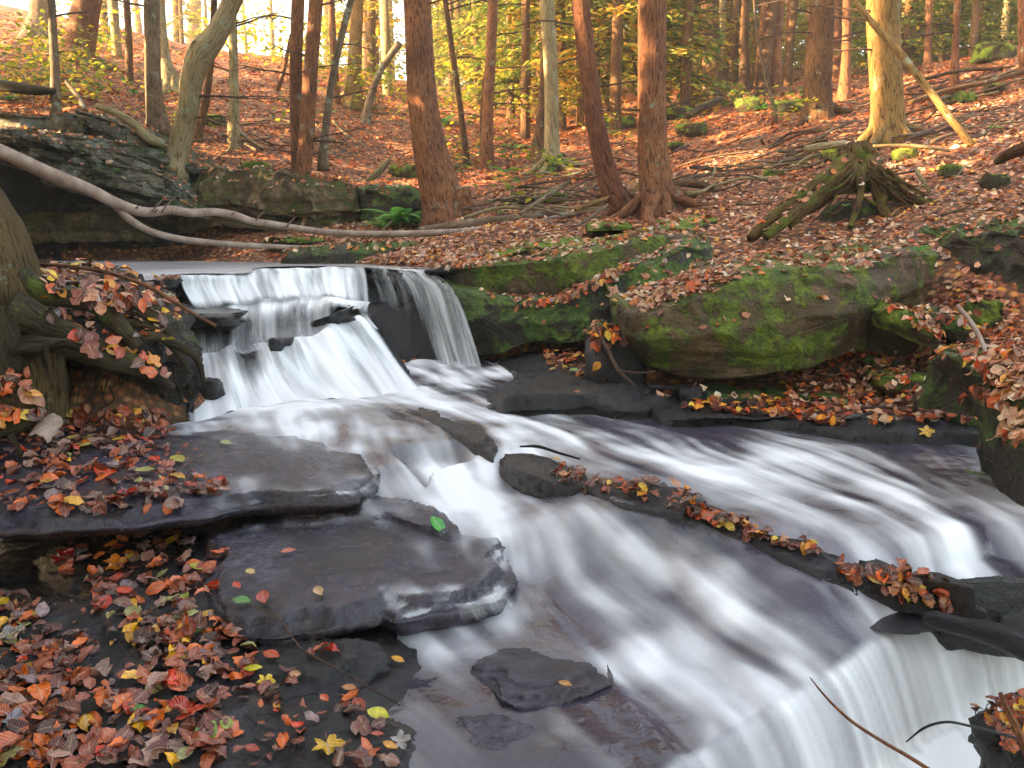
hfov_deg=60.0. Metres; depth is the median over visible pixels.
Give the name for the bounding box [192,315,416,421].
falling water
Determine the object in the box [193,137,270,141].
fallen stick
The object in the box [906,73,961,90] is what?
fallen stick
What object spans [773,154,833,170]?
fallen stick
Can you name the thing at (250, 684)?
fallen leaf
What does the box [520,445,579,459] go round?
twig
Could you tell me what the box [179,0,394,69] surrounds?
sapling
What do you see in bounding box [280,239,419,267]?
mossy ledge
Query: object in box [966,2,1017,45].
hemlock tree
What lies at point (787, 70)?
tree
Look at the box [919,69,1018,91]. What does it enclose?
fallen stick
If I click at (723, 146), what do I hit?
fallen stick
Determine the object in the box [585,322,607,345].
rock
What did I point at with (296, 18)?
tree
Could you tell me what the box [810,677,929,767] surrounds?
twig
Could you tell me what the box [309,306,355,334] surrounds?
rock
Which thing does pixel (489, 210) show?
fallen stick
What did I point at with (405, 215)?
fern
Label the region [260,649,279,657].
fallen leaf
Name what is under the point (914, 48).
hemlock tree
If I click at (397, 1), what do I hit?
hemlock tree
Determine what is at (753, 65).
tree
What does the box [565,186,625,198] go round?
fallen stick
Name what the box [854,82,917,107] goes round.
fallen stick
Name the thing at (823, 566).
rock ridge
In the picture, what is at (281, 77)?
tree
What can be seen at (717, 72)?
tree
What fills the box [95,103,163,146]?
fallen log
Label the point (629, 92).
tree
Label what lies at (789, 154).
fallen stick
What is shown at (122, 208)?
fallen birch
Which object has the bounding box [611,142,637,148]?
fallen stick
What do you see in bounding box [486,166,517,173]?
fern
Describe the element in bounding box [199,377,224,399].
rock
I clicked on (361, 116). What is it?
fallen stick
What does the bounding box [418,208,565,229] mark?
fallen log
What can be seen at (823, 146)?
fallen log
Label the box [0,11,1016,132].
leaf litter
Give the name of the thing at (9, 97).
fern
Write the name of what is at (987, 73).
fallen stick
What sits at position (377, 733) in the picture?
fallen leaf
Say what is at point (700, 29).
hemlock tree
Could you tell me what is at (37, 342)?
tree
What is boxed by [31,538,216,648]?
rock slab
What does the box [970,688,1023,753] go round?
leaf litter
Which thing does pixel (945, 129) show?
fallen stick
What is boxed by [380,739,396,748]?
fallen leaf
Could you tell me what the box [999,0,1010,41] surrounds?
tree
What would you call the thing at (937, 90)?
fallen stick
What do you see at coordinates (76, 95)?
fallen log
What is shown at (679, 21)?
hemlock tree
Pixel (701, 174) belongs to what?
fallen stick
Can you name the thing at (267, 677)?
fallen leaf
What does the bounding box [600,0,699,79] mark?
hemlock tree
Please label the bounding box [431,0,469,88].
hemlock tree
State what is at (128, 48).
tree
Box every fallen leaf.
[0,597,8,603]
[0,624,25,639]
[0,707,23,726]
[48,548,73,563]
[66,435,77,438]
[76,442,92,445]
[103,553,126,569]
[106,487,136,500]
[122,346,137,352]
[127,704,145,710]
[135,466,154,470]
[147,351,161,366]
[149,455,159,460]
[162,307,170,313]
[165,535,177,543]
[170,455,184,461]
[171,609,198,617]
[179,592,188,598]
[190,562,203,568]
[194,720,216,749]
[218,440,230,443]
[218,486,230,489]
[220,714,232,728]
[228,596,250,603]
[232,580,240,587]
[239,664,261,670]
[242,743,259,750]
[244,683,255,686]
[245,568,254,573]
[256,587,268,602]
[256,674,275,682]
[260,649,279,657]
[277,548,295,552]
[286,670,300,676]
[312,731,344,754]
[313,585,322,594]
[319,693,328,700]
[339,684,355,689]
[352,697,365,709]
[363,706,388,718]
[368,731,383,734]
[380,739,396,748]
[389,655,403,661]
[391,729,410,748]
[429,514,444,532]
[556,680,571,685]
[864,567,885,584]
[912,584,926,591]
[918,425,934,436]
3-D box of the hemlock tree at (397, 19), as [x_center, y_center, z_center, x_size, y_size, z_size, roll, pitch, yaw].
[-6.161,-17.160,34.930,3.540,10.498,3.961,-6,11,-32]
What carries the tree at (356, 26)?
on the forest floor
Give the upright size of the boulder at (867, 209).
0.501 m
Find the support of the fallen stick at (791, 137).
on the forest floor
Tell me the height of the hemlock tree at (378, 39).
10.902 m
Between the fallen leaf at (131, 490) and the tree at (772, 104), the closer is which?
the fallen leaf at (131, 490)
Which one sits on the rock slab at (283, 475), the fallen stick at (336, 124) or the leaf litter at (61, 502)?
the leaf litter at (61, 502)
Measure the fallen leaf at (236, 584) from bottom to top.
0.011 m
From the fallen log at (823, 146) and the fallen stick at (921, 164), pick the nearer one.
the fallen stick at (921, 164)
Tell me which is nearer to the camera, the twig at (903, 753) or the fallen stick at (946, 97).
the twig at (903, 753)
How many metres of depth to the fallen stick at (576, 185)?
11.46 m
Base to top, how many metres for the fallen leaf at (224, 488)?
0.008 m
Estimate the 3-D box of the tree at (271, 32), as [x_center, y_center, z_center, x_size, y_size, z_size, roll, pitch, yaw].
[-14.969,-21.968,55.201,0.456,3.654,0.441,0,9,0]
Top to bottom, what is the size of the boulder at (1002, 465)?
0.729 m
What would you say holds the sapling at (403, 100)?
on the forest floor
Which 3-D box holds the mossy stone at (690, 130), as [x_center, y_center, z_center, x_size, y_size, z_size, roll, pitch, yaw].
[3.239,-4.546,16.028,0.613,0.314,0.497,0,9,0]
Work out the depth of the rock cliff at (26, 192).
12.57 m
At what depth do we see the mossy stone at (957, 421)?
4.59 m
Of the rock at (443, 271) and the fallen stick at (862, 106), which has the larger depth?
the fallen stick at (862, 106)
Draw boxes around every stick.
[0,85,61,100]
[43,79,99,87]
[47,95,98,101]
[74,84,108,93]
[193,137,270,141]
[207,118,269,125]
[217,127,257,151]
[222,131,289,146]
[257,119,289,123]
[268,116,319,135]
[270,135,359,144]
[283,141,343,155]
[319,92,389,113]
[332,120,363,145]
[346,114,396,118]
[456,198,498,210]
[457,190,540,207]
[463,200,585,219]
[473,186,566,202]
[473,191,494,198]
[479,183,561,188]
[497,171,564,182]
[497,197,577,201]
[499,193,529,202]
[505,170,584,179]
[512,203,551,210]
[515,207,573,212]
[517,173,587,187]
[522,209,606,212]
[523,181,596,196]
[523,185,600,196]
[527,189,570,195]
[528,208,566,214]
[544,178,593,205]
[549,205,607,209]
[551,208,587,215]
[554,187,587,201]
[561,149,587,155]
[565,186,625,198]
[570,155,623,160]
[572,171,637,178]
[576,171,632,181]
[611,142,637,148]
[612,173,697,211]
[614,157,636,161]
[668,117,728,139]
[669,144,689,154]
[677,128,771,151]
[678,167,713,180]
[679,150,704,160]
[681,142,782,165]
[684,180,718,195]
[687,135,760,155]
[687,167,740,178]
[690,149,803,171]
[692,142,795,168]
[696,172,710,179]
[697,180,746,191]
[700,165,717,180]
[701,176,767,189]
[707,165,780,169]
[715,172,809,182]
[718,151,814,156]
[722,152,811,168]
[728,155,820,166]
[735,130,791,149]
[736,198,784,205]
[739,135,767,143]
[750,138,764,148]
[764,178,806,189]
[767,121,868,140]
[768,121,849,149]
[768,154,800,169]
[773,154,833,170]
[776,148,803,152]
[777,159,821,173]
[781,124,868,140]
[782,137,897,162]
[783,135,825,153]
[785,121,834,156]
[786,126,827,135]
[791,153,819,171]
[793,119,856,141]
[793,138,827,147]
[808,156,890,174]
[826,200,853,215]
[835,73,937,103]
[839,106,961,140]
[844,83,903,104]
[845,108,965,135]
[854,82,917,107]
[896,169,918,174]
[897,105,991,137]
[898,129,935,143]
[904,72,983,86]
[904,76,996,94]
[904,87,1000,100]
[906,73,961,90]
[906,99,957,114]
[907,160,938,166]
[912,75,961,97]
[914,109,937,123]
[917,173,940,191]
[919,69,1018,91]
[920,126,953,135]
[922,197,954,220]
[930,120,1000,143]
[937,113,973,131]
[940,81,975,99]
[940,189,982,216]
[942,109,1007,123]
[943,66,1001,88]
[943,120,1023,131]
[951,166,969,175]
[952,105,1020,112]
[957,73,1007,84]
[965,67,1018,90]
[974,77,1023,92]
[975,91,998,96]
[998,692,1023,754]
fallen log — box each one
[0,79,55,95]
[63,78,87,111]
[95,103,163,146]
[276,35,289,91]
[366,158,390,181]
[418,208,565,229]
[519,179,570,215]
[574,185,638,211]
[574,204,608,227]
[672,179,715,189]
[684,96,722,119]
[804,140,845,152]
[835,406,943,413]
[851,0,975,146]
[872,144,949,151]
[908,69,1023,104]
[914,169,930,192]
[922,611,1023,661]
[924,65,1015,79]
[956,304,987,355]
[993,141,1023,164]
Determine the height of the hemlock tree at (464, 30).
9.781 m
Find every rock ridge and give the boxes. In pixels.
[404,407,497,462]
[499,453,701,526]
[697,504,858,595]
[858,558,990,650]
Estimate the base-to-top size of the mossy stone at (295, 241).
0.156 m
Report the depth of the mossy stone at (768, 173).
10.68 m
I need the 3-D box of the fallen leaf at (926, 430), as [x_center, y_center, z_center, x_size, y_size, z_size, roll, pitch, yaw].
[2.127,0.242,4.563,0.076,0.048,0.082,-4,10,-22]
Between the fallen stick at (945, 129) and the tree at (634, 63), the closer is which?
the fallen stick at (945, 129)
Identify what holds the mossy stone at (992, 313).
on the forest floor
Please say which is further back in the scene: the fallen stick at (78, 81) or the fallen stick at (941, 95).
the fallen stick at (78, 81)
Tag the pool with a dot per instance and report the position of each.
(147, 268)
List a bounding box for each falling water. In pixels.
[181,266,366,305]
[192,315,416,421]
[222,296,376,349]
[403,269,478,365]
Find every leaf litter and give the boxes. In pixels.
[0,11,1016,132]
[0,41,1023,210]
[0,258,177,428]
[0,409,228,516]
[0,586,400,767]
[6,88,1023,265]
[40,171,1023,419]
[58,528,256,681]
[356,247,1023,448]
[514,258,646,306]
[551,460,981,612]
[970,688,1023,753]
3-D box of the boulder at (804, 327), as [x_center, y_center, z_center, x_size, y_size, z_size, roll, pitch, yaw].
[1.780,-0.595,6.391,2.242,0.946,2.451,0,9,0]
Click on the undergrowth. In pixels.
(99, 72)
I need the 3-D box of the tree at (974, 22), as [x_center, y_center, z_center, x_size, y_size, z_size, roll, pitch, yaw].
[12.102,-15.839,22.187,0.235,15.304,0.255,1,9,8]
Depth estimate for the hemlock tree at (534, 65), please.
31.45 m
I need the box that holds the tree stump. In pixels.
[746,141,935,242]
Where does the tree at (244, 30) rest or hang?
on the forest floor
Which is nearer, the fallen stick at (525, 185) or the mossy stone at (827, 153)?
the mossy stone at (827, 153)
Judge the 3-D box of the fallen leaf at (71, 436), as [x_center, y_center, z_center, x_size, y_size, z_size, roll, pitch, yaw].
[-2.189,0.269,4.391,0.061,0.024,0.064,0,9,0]
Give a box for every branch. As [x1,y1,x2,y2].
[39,262,216,326]
[594,324,636,385]
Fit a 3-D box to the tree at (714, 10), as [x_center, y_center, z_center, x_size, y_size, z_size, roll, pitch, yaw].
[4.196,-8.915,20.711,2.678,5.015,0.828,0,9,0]
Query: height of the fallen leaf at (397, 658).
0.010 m
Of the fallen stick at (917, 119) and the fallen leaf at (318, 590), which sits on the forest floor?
the fallen stick at (917, 119)
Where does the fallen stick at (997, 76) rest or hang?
on the forest floor
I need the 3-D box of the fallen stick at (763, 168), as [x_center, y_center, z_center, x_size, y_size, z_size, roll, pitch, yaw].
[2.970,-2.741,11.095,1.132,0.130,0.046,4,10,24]
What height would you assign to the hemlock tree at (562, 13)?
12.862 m
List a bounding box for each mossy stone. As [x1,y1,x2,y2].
[205,114,225,125]
[239,161,269,169]
[260,237,325,244]
[388,164,416,177]
[516,195,542,204]
[538,192,568,203]
[604,115,635,129]
[666,106,692,119]
[668,142,684,151]
[674,122,707,137]
[734,96,765,112]
[762,169,784,175]
[771,100,801,111]
[820,147,842,163]
[860,356,900,370]
[865,370,926,393]
[891,148,917,161]
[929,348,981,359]
[937,164,963,177]
[942,91,977,104]
[950,414,978,425]
[964,299,1003,328]
[969,41,1017,64]
[979,174,1010,189]
[982,82,1005,95]
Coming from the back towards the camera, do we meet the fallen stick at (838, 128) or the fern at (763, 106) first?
the fern at (763, 106)
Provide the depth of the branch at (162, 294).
4.92 m
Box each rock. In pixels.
[145,267,477,361]
[151,278,182,292]
[188,303,410,377]
[188,307,247,329]
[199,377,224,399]
[268,336,293,350]
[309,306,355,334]
[424,267,458,274]
[583,333,647,384]
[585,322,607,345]
[641,388,679,414]
[678,383,770,409]
[678,384,707,404]
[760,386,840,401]
[968,710,1023,767]
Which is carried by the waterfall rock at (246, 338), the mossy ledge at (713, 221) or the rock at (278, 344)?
the rock at (278, 344)
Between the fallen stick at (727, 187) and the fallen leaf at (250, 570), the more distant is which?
the fallen stick at (727, 187)
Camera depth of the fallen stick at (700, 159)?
11.68 m
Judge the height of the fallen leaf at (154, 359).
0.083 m
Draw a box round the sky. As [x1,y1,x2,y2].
[0,0,971,83]
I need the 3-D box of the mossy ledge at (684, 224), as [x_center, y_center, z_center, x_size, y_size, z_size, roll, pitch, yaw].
[1.011,-1.228,8.144,1.798,0.646,0.859,-2,9,-13]
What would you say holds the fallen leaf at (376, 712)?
on the rock slab at (302, 754)
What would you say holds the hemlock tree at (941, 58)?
on the forest floor
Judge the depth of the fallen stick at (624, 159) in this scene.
13.61 m
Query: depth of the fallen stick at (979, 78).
13.86 m
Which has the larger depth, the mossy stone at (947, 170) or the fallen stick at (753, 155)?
the fallen stick at (753, 155)
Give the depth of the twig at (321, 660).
2.69 m
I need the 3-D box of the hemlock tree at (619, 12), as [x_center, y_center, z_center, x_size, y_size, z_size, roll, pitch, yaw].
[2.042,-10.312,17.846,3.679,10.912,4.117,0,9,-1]
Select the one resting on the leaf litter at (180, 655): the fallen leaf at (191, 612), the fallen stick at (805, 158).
the fallen leaf at (191, 612)
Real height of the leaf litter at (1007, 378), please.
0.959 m
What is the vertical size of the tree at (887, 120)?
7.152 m
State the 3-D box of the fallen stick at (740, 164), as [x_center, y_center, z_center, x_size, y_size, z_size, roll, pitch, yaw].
[2.953,-2.902,11.236,1.445,0.368,0.031,-2,9,-14]
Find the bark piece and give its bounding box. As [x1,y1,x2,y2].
[25,413,62,442]
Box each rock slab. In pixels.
[0,425,380,539]
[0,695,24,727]
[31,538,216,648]
[200,516,402,645]
[219,637,391,699]
[238,700,416,767]
[284,495,460,540]
[380,527,517,635]
[456,713,534,750]
[470,647,613,709]
[486,350,652,419]
[649,404,979,445]
[935,575,1023,657]
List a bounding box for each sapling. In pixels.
[0,5,126,82]
[0,37,141,106]
[1,0,193,53]
[167,3,290,60]
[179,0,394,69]
[254,24,380,74]
[304,41,406,114]
[368,36,520,117]
[387,90,454,119]
[501,73,621,134]
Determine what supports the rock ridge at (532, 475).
in the stream
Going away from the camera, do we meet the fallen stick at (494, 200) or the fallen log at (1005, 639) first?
the fallen log at (1005, 639)
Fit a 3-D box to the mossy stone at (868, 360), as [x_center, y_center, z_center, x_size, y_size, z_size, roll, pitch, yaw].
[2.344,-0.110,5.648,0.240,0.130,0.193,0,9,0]
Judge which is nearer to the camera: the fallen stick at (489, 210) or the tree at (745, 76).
the fallen stick at (489, 210)
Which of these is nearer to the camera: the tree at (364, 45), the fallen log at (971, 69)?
the fallen log at (971, 69)
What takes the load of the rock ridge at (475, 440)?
in the stream
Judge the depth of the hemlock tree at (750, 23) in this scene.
34.17 m
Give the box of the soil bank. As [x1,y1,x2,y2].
[53,262,203,418]
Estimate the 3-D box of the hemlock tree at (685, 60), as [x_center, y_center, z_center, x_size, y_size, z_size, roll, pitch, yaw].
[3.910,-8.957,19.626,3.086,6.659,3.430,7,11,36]
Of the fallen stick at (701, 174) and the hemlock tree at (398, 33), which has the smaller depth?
the fallen stick at (701, 174)
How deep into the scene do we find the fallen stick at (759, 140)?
12.05 m
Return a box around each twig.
[245,603,400,705]
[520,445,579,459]
[617,370,654,373]
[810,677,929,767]
[906,720,1016,742]
[989,733,1014,749]
[1002,737,1011,761]
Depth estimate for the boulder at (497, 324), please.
6.95 m
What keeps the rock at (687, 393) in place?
in the stream
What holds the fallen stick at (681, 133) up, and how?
on the forest floor
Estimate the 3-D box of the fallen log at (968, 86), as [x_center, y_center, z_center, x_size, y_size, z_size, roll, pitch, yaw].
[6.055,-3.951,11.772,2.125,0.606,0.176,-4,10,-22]
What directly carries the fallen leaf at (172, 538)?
on the rock slab at (45, 571)
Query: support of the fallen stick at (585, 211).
on the forest floor
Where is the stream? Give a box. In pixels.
[166,357,1023,767]
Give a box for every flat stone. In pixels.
[859,299,940,358]
[906,306,968,343]
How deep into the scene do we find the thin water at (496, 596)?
3.17 m
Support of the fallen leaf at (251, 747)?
on the rock slab at (302, 754)
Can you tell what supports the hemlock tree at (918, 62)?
on the forest floor
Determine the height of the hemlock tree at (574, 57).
10.778 m
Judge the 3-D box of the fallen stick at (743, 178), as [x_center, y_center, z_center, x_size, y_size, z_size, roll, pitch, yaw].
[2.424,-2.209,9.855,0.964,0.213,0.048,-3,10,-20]
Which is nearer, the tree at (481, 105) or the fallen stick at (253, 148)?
the fallen stick at (253, 148)
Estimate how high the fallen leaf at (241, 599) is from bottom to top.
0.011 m
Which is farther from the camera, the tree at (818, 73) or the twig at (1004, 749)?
the tree at (818, 73)
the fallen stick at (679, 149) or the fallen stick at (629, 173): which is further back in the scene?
the fallen stick at (679, 149)
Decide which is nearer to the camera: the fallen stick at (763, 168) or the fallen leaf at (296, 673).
the fallen leaf at (296, 673)
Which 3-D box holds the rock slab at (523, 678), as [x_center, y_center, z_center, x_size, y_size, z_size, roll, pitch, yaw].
[0.049,0.918,2.876,0.451,0.148,0.656,-4,10,-22]
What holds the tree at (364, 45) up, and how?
on the forest floor
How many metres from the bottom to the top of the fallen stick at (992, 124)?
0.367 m
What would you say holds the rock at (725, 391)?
on the forest floor
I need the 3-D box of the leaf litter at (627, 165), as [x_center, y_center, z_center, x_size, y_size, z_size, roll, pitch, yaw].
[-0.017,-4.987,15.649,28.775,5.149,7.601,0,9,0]
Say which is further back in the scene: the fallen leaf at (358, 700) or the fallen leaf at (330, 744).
the fallen leaf at (358, 700)
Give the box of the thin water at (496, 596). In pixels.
[174,430,504,616]
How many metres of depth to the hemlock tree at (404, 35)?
46.22 m
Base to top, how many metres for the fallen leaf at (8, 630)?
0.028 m
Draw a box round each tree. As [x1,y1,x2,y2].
[0,187,205,457]
[17,0,62,38]
[45,0,121,71]
[47,0,125,114]
[100,0,108,25]
[108,0,122,56]
[114,0,171,259]
[123,0,133,84]
[132,0,142,33]
[139,0,203,94]
[164,0,288,180]
[165,0,207,43]
[172,0,179,42]
[186,0,200,43]
[186,0,228,49]
[194,0,216,141]
[214,9,290,156]
[222,0,360,171]
[240,0,377,233]
[241,0,247,52]
[268,0,275,55]
[302,0,456,78]
[305,0,403,69]
[317,0,383,170]
[319,0,405,64]
[320,0,383,112]
[320,6,404,71]
[323,0,329,63]
[328,0,340,103]
[339,0,405,73]
[361,40,402,123]
[362,0,366,72]
[375,1,378,71]
[379,0,393,96]
[389,0,394,76]
[389,0,480,78]
[393,0,442,68]
[403,0,474,227]
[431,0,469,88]
[431,0,481,91]
[432,0,533,104]
[434,3,536,93]
[436,0,486,80]
[439,0,543,170]
[443,0,484,165]
[446,0,627,119]
[452,0,669,129]
[458,0,531,93]
[459,0,606,139]
[461,1,575,116]
[466,2,575,97]
[479,69,484,160]
[496,1,698,111]
[507,2,515,118]
[514,0,669,220]
[516,0,632,104]
[518,0,637,107]
[519,0,597,175]
[519,35,564,162]
[523,0,713,130]
[530,3,627,95]
[534,0,753,117]
[575,42,583,125]
[585,0,734,225]
[592,0,600,90]
[600,0,637,108]
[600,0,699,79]
[601,0,701,84]
[601,0,701,90]
[622,0,746,106]
[623,7,734,90]
[628,0,633,93]
[635,0,749,107]
[668,0,754,84]
[677,0,798,86]
[695,0,741,97]
[695,0,784,84]
[696,0,783,80]
[719,0,724,63]
[736,0,791,122]
[739,0,753,91]
[750,0,783,96]
[751,0,756,81]
[753,0,766,89]
[757,0,761,46]
[769,0,865,132]
[770,0,784,92]
[782,0,798,86]
[782,0,805,67]
[782,0,867,71]
[782,1,857,77]
[784,0,865,39]
[785,0,790,46]
[800,0,990,79]
[801,5,808,75]
[802,9,866,40]
[803,0,851,100]
[804,0,939,155]
[832,0,841,82]
[851,5,868,74]
[853,0,970,63]
[900,0,1007,62]
[901,0,964,67]
[901,0,994,60]
[901,1,959,66]
[911,0,960,85]
[911,0,1017,64]
[933,19,970,58]
[965,0,1017,43]
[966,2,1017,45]
[968,0,979,57]
[982,7,989,41]
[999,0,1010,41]
[1017,0,1023,83]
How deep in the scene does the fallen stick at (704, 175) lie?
10.20 m
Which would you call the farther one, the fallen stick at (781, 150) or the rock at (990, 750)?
the fallen stick at (781, 150)
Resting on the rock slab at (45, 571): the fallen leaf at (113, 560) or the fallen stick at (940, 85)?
the fallen leaf at (113, 560)
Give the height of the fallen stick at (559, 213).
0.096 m
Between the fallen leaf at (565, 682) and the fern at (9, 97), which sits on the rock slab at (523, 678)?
the fallen leaf at (565, 682)
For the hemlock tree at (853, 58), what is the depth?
38.91 m
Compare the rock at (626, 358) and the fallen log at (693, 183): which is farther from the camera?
the fallen log at (693, 183)
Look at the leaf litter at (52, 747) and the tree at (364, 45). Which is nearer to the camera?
the leaf litter at (52, 747)
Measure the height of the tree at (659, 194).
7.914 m
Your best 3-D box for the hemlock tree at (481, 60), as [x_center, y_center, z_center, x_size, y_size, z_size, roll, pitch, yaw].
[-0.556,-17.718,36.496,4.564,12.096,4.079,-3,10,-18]
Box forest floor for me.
[0,4,1023,447]
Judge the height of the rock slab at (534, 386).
0.351 m
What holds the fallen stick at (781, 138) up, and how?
on the forest floor
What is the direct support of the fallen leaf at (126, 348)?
on the soil bank
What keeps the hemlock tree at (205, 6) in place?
on the forest floor
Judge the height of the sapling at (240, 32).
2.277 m
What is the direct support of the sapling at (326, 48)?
on the forest floor
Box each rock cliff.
[0,165,195,259]
[174,211,359,233]
[193,166,360,220]
[356,183,421,221]
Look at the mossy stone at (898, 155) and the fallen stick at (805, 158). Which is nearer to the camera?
the mossy stone at (898, 155)
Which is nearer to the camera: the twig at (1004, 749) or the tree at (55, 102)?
the twig at (1004, 749)
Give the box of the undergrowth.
[0,22,833,203]
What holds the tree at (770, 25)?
on the forest floor
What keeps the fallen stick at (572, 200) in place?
on the forest floor
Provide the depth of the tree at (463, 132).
14.70 m
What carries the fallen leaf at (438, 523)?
on the rock slab at (402, 513)
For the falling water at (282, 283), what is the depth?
7.30 m
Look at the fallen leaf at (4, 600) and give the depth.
3.23 m
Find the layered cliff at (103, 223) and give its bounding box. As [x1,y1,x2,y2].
[0,109,215,243]
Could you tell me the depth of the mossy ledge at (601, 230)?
8.64 m
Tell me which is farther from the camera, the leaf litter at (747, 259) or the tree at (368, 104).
the tree at (368, 104)
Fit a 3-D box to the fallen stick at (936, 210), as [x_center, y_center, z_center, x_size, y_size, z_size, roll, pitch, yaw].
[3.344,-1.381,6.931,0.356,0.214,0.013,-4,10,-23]
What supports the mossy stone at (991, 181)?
on the forest floor
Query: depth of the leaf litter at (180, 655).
3.03 m
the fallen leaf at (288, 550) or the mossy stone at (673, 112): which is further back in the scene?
the mossy stone at (673, 112)
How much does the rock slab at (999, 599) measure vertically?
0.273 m
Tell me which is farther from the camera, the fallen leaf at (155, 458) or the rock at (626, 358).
the rock at (626, 358)
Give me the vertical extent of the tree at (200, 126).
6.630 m
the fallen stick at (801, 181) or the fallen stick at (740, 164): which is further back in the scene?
the fallen stick at (740, 164)
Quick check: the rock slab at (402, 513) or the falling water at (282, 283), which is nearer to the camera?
the rock slab at (402, 513)
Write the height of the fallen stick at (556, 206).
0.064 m
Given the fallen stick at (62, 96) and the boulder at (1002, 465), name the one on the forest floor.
the fallen stick at (62, 96)
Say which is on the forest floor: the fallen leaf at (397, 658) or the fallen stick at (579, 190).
the fallen stick at (579, 190)
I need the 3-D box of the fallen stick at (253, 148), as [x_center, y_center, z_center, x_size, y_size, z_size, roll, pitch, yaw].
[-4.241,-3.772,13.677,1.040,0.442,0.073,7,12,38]
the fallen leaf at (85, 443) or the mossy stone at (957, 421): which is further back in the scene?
the mossy stone at (957, 421)
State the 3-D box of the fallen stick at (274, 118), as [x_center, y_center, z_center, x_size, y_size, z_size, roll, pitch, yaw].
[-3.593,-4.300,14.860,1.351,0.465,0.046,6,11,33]
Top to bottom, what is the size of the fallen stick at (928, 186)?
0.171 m
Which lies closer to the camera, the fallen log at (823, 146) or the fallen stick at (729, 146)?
the fallen log at (823, 146)
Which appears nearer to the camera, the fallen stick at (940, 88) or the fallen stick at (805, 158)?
the fallen stick at (805, 158)
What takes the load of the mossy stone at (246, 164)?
on the forest floor
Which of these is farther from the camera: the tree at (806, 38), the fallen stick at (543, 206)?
the tree at (806, 38)
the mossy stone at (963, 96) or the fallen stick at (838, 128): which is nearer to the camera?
the fallen stick at (838, 128)
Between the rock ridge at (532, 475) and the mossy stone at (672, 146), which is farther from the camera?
the mossy stone at (672, 146)
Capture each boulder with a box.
[439,234,713,358]
[442,229,706,295]
[606,236,939,379]
[817,200,877,221]
[911,351,1023,506]
[918,218,1023,293]
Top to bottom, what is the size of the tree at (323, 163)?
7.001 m
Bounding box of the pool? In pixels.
[39,260,427,279]
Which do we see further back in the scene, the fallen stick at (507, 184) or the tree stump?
the fallen stick at (507, 184)
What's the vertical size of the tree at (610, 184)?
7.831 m
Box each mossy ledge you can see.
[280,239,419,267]
[490,235,581,257]
[537,216,709,254]
[585,220,632,237]
[656,214,716,224]
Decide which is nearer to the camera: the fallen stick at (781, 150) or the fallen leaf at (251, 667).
the fallen leaf at (251, 667)
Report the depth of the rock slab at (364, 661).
2.74 m
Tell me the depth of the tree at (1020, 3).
12.82 m
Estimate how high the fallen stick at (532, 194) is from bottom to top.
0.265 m
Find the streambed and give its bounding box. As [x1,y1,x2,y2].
[0,523,421,767]
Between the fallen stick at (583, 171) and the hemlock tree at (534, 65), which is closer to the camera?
the fallen stick at (583, 171)
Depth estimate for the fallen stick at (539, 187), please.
11.52 m
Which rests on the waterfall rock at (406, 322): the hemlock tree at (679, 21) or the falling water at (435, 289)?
the falling water at (435, 289)
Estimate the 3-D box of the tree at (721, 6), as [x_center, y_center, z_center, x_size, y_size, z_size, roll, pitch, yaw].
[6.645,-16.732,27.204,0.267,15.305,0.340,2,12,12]
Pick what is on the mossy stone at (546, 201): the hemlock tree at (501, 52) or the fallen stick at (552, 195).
the fallen stick at (552, 195)
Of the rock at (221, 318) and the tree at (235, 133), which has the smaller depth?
the rock at (221, 318)
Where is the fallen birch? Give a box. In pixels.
[0,144,604,249]
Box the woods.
[433,0,995,87]
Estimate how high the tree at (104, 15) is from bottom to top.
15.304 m
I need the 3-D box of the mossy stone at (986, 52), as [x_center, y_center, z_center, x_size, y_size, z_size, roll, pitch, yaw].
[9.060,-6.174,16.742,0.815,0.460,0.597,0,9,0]
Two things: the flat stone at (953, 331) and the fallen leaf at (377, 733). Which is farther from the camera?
the flat stone at (953, 331)
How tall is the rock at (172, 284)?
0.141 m
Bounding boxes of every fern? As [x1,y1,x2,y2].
[0,95,23,100]
[356,207,421,223]
[359,217,414,227]
[440,114,466,123]
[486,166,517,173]
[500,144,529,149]
[754,103,770,108]
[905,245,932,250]
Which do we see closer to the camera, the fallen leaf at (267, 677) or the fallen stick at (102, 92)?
the fallen leaf at (267, 677)
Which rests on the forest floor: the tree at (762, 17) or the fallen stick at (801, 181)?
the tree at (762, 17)
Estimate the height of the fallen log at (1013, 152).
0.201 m
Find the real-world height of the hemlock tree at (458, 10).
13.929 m
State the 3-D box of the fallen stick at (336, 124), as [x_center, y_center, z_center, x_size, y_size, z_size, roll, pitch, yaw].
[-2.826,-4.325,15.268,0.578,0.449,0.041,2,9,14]
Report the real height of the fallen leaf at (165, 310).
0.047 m
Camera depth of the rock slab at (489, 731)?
2.45 m
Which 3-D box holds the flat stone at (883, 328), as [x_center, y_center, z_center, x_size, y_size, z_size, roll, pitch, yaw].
[2.358,-0.290,5.518,0.380,0.480,0.794,0,9,0]
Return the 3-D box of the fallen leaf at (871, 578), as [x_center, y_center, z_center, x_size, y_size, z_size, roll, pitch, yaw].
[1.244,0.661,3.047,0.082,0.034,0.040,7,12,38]
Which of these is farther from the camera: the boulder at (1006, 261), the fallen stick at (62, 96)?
the fallen stick at (62, 96)

